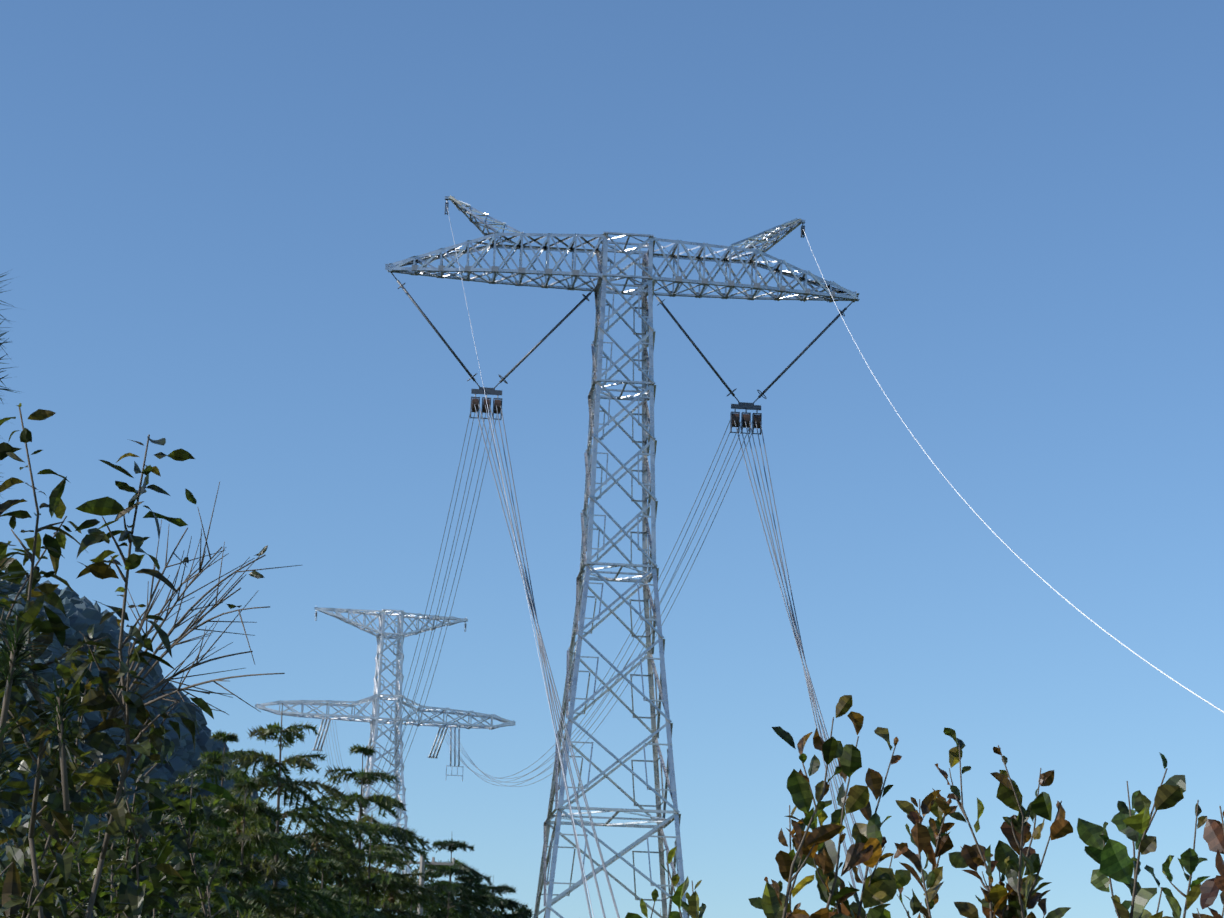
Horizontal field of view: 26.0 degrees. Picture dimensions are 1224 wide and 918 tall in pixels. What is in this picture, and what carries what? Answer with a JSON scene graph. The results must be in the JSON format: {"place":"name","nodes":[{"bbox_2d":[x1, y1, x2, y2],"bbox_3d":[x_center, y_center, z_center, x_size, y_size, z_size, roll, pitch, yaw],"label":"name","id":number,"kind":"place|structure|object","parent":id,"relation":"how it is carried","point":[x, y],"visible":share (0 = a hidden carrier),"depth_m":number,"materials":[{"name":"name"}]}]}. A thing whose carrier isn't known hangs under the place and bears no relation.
{"place":"outdoors","nodes":[
{"label":"outdoors","id":0,"kind":"place"},
{"bbox_2d":[8,646,151,764],"bbox_3d":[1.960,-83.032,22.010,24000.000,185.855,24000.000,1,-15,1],"label":"ground","id":1,"kind":"structure","parent":0,"point":[112,685],"depth_m":902.89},
{"bbox_2d":[0,794,176,917],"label":"fir tree","id":2,"kind":"object","parent":1,"relation":"on","point":[94,804],"visible":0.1,"depth_m":49.74,"materials":[{"name":"green plant"}]},
{"bbox_2d":[30,831,152,917],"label":"fir tree","id":3,"kind":"object","parent":1,"relation":"on","point":[119,854],"visible":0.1,"depth_m":43.53,"materials":[{"name":"green plant"}]},
{"bbox_2d":[0,403,213,917],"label":"shrub stems","id":4,"kind":"object","parent":1,"relation":"on","point":[34,899],"visible":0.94,"depth_m":6.49,"materials":[{"name":"green plant"}]},
{"bbox_2d":[0,269,93,870],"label":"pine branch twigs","id":5,"kind":"object","parent":4,"relation":"attached to","point":[12,658],"visible":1,"depth_m":6.18,"materials":[{"name":"green plant"}]},
{"bbox_2d":[79,482,300,718],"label":"bare shrub twigs","id":6,"kind":"object","parent":4,"relation":"attached to","point":[114,712],"visible":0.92,"depth_m":7.28,"materials":[{"name":"brown plant"}]},
{"bbox_2d":[0,712,248,917],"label":"shrub stems","id":7,"kind":"object","parent":1,"relation":"on","point":[169,845],"visible":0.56,"depth_m":7.92,"materials":[{"name":"green plant"}]},
{"bbox_2d":[81,812,233,917],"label":"fir tree","id":8,"kind":"object","parent":1,"relation":"on","point":[175,885],"visible":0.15,"depth_m":46.60,"materials":[{"name":"green plant"}]},
{"bbox_2d":[0,575,326,915],"bbox_3d":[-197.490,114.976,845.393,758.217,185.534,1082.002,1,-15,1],"label":"rocky hill","id":9,"kind":"structure","parent":1,"relation":"on","point":[83,613],"depth_m":834.03,"materials":[{"name":"grey stone"}]},
{"bbox_2d":[107,782,247,916],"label":"fir tree","id":10,"kind":"object","parent":1,"relation":"on","point":[195,790],"visible":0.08,"depth_m":55.06,"materials":[{"name":"green plant"}]},
{"bbox_2d":[148,856,234,917],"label":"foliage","id":11,"kind":"object","parent":1,"relation":"on","point":[201,881],"visible":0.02,"depth_m":49.61,"materials":[{"name":"green plant"}]},
{"bbox_2d":[176,868,267,917],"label":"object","id":12,"kind":"object","parent":1,"relation":"on","point":[227,876],"visible":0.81,"depth_m":45.57,"materials":[{"name":"green plant"}]},
{"bbox_2d":[158,729,286,890],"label":"conifer tree","id":13,"kind":"object","parent":1,"relation":"on","point":[208,771],"visible":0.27,"depth_m":80.30,"materials":[{"name":"green plant"}]},
{"bbox_2d":[162,774,349,917],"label":"conifer tree","id":14,"kind":"object","parent":1,"relation":"on","point":[265,868],"visible":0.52,"depth_m":51.71,"materials":[{"name":"green plant"}]},
{"bbox_2d":[211,833,300,917],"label":"fir tree","id":15,"kind":"object","parent":1,"relation":"on","point":[266,881],"visible":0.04,"depth_m":57.46,"materials":[{"name":"green plant"}]},
{"bbox_2d":[183,703,378,917],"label":"conifer tree","id":16,"kind":"object","parent":1,"relation":"on","point":[270,780],"visible":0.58,"depth_m":59.87,"materials":[{"name":"green plant"}]},
{"bbox_2d":[256,881,334,917],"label":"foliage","id":17,"kind":"object","parent":1,"relation":"on","point":[276,899],"visible":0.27,"depth_m":53.67,"materials":[{"name":"green plant"}]},
{"bbox_2d":[270,855,357,917],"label":"fir tree","id":18,"kind":"object","parent":1,"relation":"on","point":[315,865],"visible":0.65,"depth_m":56.44,"materials":[{"name":"green plant"}]},
{"bbox_2d":[267,820,381,916],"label":"fir tree","id":19,"kind":"object","parent":1,"relation":"on","point":[351,898],"visible":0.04,"depth_m":64.74,"materials":[{"name":"green plant"}]},
{"bbox_2d":[311,890,382,917],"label":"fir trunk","id":20,"kind":"object","parent":1,"relation":"on","point":[362,915],"visible":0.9,"depth_m":55.41,"materials":[{"name":"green plant"}]},
{"bbox_2d":[325,811,438,917],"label":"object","id":21,"kind":"object","parent":1,"relation":"on","point":[389,883],"visible":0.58,"depth_m":65.35,"materials":[{"name":"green plant"}]},
{"bbox_2d":[255,607,514,909],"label":"transmission tower","id":22,"kind":"structure","parent":1,"relation":"on","point":[381,635],"depth_m":469.69,"materials":[{"name":"metal"}]},
{"bbox_2d":[313,718,459,765],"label":"tower insulator strings","id":23,"kind":"object","parent":22,"relation":"hanging from","point":[431,749],"visible":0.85,"depth_m":470.93,"materials":[{"name":"white ceramic"}]},
{"bbox_2d":[312,611,466,781],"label":"tower fittings","id":24,"kind":"object","parent":22,"relation":"attached to","point":[457,766],"visible":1,"depth_m":469.63,"materials":[{"name":"metal"}]},
{"bbox_2d":[350,845,432,910],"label":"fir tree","id":25,"kind":"object","parent":1,"relation":"on","point":[384,903],"visible":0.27,"depth_m":69.31,"materials":[{"name":"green plant"}]},
{"bbox_2d":[396,891,442,917],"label":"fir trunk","id":26,"kind":"object","parent":1,"relation":"on","point":[410,900],"visible":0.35,"depth_m":67.20,"materials":[{"name":"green plant"}]},
{"bbox_2d":[409,854,454,915],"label":"utility pole","id":27,"kind":"object","parent":1,"relation":"on","point":[421,862],"visible":0.5,"depth_m":94.49,"materials":[{"name":"beige concrete"}]},
{"bbox_2d":[411,839,500,917],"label":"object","id":28,"kind":"object","parent":1,"relation":"on","point":[444,844],"visible":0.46,"depth_m":138.85,"materials":[{"name":"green plant"}]},
{"bbox_2d":[441,875,504,917],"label":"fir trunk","id":29,"kind":"object","parent":1,"relation":"on","point":[460,894],"visible":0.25,"depth_m":140.52,"materials":[{"name":"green plant"}]},
{"bbox_2d":[468,875,527,917],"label":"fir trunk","id":30,"kind":"object","parent":1,"relation":"on","point":[500,889],"visible":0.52,"depth_m":148.50,"materials":[{"name":"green plant"}]},
{"bbox_2d":[494,897,533,917],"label":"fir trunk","id":31,"kind":"object","parent":1,"relation":"on","point":[517,915],"visible":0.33,"depth_m":148.34,"materials":[{"name":"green plant"}]},
{"bbox_2d":[510,907,531,914],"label":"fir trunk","id":32,"kind":"object","parent":1,"relation":"on","point":[529,911],"visible":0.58,"depth_m":153.19,"materials":[{"name":"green plant"}]},
{"bbox_2d":[385,195,859,917],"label":"transmission tower","id":33,"kind":"structure","parent":1,"relation":"on","point":[645,289],"depth_m":230.59,"materials":[{"name":"metal"}]},
{"bbox_2d":[397,280,846,397],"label":"insulator strings","id":34,"kind":"object","parent":33,"relation":"hanging from","point":[580,303],"visible":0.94,"depth_m":233.67,"materials":[{"name":"grey"}]},
{"bbox_2d":[391,272,853,403],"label":"insulator fittings","id":35,"kind":"object","parent":33,"relation":"attached to","point":[500,376],"visible":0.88,"depth_m":233.97,"materials":[{"name":"grey metal"}]},
{"bbox_2d":[445,199,804,434],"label":"tower block frames","id":36,"kind":"structure","parent":33,"relation":"attached to","point":[742,405],"depth_m":234.09,"materials":[{"name":"grey metal"}]},
{"bbox_2d":[446,205,803,427],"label":"stringing block wheels","id":37,"kind":"object","parent":36,"relation":"attached to","point":[735,416],"visible":0.88,"depth_m":233.76,"materials":[{"name":"brown"}]},
{"bbox_2d":[447,207,593,917],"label":"pilot rope","id":38,"kind":"object","parent":37,"relation":"attached to","point":[528,603],"visible":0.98,"depth_m":138.59,"materials":[{"name":"grey fabric"}]},
{"bbox_2d":[321,404,871,917],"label":"conductors","id":39,"kind":"object","parent":37,"relation":"attached to","point":[547,668],"visible":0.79,"depth_m":219.70,"materials":[{"name":"silver metal"}]},
{"bbox_2d":[803,229,1223,712],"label":"pilot ropes","id":40,"kind":"object","parent":37,"relation":"attached to","point":[1006,545],"visible":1,"depth_m":123.98,"materials":[{"name":"white fabric"}]},
{"bbox_2d":[625,846,705,917],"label":"sapling stems","id":41,"kind":"object","parent":1,"relation":"on","point":[692,908],"visible":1,"depth_m":9.74,"materials":[{"name":"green plant"}]},
{"bbox_2d":[749,695,943,917],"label":"shrub stems","id":42,"kind":"object","parent":1,"relation":"on","point":[881,886],"visible":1,"depth_m":8.62,"materials":[{"name":"green plant"}]},
{"bbox_2d":[899,727,1072,917],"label":"shrub stems","id":43,"kind":"object","parent":1,"relation":"on","point":[1021,895],"visible":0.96,"depth_m":9.21,"materials":[{"name":"green plant"}]},
{"bbox_2d":[1077,752,1209,917],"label":"shrub stems","id":44,"kind":"object","parent":1,"relation":"on","point":[1113,859],"visible":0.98,"depth_m":7.49,"materials":[{"name":"green plant"}]},
{"bbox_2d":[1192,806,1223,917],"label":"shrub stems","id":45,"kind":"object","parent":1,"relation":"on","point":[1213,836],"visible":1,"depth_m":7.19,"materials":[{"name":"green plant"}]},
{"bbox_2d":[304,744,433,915],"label":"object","id":46,"kind":"object","parent":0,"point":[386,803],"visible":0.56,"depth_m":74.72,"materials":[{"name":"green plant"}]},
{"bbox_2d":[392,871,444,913],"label":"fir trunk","id":47,"kind":"object","parent":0,"point":[432,875],"visible":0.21,"depth_m":159.05,"materials":[{"name":"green plant"}]},
{"bbox_2d":[409,859,491,917],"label":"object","id":48,"kind":"object","parent":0,"point":[463,908],"visible":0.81,"depth_m":133.57,"materials":[{"name":"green plant"}]},
{"bbox_2d":[0,0,1223,917],"label":"sky","id":49,"kind":"structure","parent":0,"point":[205,205],"materials":[{"name":"blue"}]}
]}

